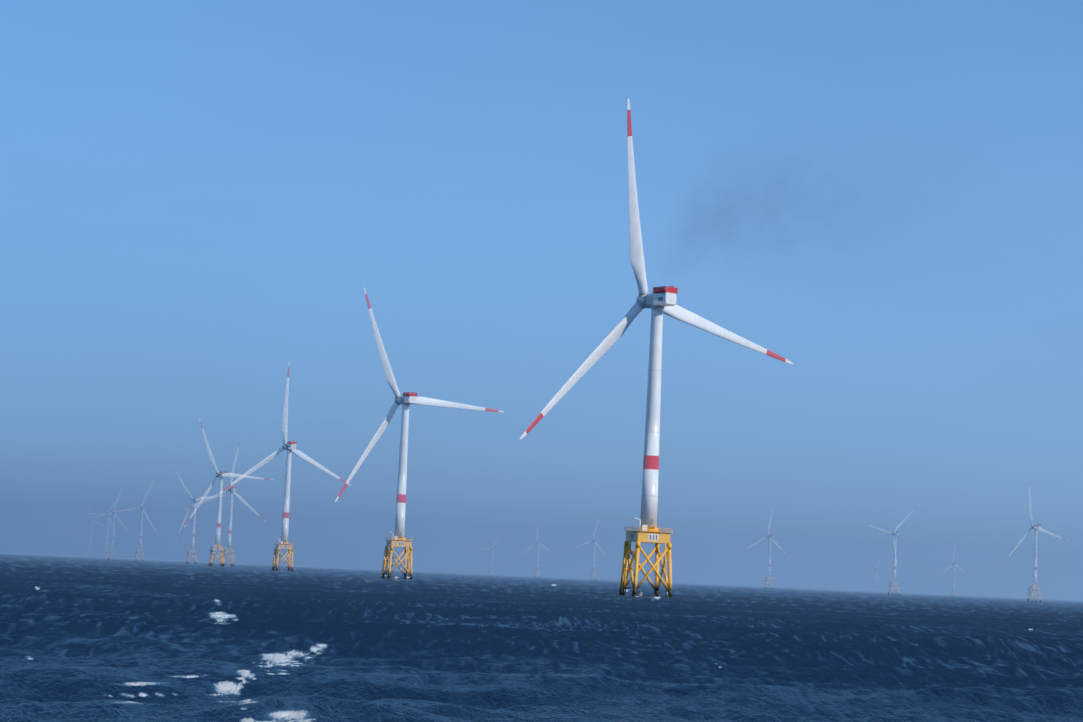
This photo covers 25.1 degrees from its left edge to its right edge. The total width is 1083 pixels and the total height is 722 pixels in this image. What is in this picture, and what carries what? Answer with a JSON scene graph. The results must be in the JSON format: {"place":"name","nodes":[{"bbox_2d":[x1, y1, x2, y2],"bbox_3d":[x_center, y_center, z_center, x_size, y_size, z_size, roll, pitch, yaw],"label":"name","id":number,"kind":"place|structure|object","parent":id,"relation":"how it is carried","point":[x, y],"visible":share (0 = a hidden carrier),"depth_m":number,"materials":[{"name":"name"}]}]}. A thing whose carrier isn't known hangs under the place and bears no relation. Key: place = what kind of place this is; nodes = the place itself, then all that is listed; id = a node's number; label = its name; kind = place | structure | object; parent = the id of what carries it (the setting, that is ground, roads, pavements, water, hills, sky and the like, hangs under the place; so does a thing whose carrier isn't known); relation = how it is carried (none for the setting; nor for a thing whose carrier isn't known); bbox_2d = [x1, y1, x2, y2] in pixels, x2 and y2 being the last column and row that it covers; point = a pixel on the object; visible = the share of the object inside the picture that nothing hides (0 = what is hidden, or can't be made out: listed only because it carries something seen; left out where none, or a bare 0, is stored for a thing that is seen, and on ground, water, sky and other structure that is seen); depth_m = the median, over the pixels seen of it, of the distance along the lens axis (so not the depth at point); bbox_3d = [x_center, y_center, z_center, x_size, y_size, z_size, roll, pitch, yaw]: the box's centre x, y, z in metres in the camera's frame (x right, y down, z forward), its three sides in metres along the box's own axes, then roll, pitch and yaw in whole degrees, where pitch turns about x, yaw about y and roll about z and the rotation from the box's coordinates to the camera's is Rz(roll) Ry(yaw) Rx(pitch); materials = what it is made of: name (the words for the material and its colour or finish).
{"place":"outdoors","nodes":[
{"label":"outdoors","id":0,"kind":"place"},
{"bbox_2d":[0,552,1082,721],"bbox_3d":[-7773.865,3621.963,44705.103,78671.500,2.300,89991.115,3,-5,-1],"label":"sea","id":1,"kind":"structure","parent":0,"point":[96,639],"depth_m":152.02,"materials":[{"name":"liquid"}]},
{"bbox_2d":[119,483,153,560],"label":"turbine","id":2,"kind":"object","parent":1,"relation":"in","point":[140,527],"visible":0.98,"depth_m":4157.71,"materials":[{"name":"white paint"}]},
{"bbox_2d":[178,476,230,563],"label":"turbine","id":3,"kind":"object","parent":1,"relation":"in","point":[192,523],"visible":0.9,"depth_m":3461.88,"materials":[{"name":"white paint"}]},
{"bbox_2d":[186,444,264,566],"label":"turbine","id":4,"kind":"object","parent":1,"relation":"in","point":[230,514],"visible":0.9,"depth_m":2885.12,"materials":[{"name":"white paint"}]},
{"bbox_2d":[187,421,271,566],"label":"turbine","id":5,"kind":"object","parent":1,"relation":"in","point":[220,487],"visible":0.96,"depth_m":2413.36,"materials":[{"name":"white paint"}]},
{"bbox_2d":[220,362,350,571],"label":"turbine","id":6,"kind":"object","parent":1,"relation":"in","point":[284,504],"visible":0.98,"depth_m":1772.22,"materials":[{"name":"white paint"}]},
{"bbox_2d":[335,287,503,579],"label":"turbine","id":7,"kind":"object","parent":1,"relation":"in","point":[405,401],"visible":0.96,"depth_m":1231.37,"materials":[{"name":"white paint"}]},
{"bbox_2d":[519,99,792,597],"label":"turbine","id":8,"kind":"object","parent":1,"relation":"in","point":[659,302],"visible":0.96,"depth_m":742.53,"materials":[{"name":"white paint"}]},
{"bbox_2d":[751,516,786,588],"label":"turbine","id":9,"kind":"object","parent":1,"relation":"in","point":[769,554],"visible":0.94,"depth_m":4174.37,"materials":[{"name":"white paint"}]},
{"bbox_2d":[873,515,908,595],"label":"turbine","id":10,"kind":"object","parent":1,"relation":"in","point":[894,553],"visible":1,"depth_m":3601.43,"materials":[{"name":"white paint"}]},
{"bbox_2d":[1008,477,1063,601],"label":"turbine","id":11,"kind":"object","parent":1,"relation":"in","point":[1031,526],"visible":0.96,"depth_m":2943.76,"materials":[{"name":"white paint"}]},
{"bbox_2d":[0,0,1082,600],"label":"sky","id":12,"kind":"structure","parent":0,"point":[200,200],"materials":[{"name":"blue"}]}
]}

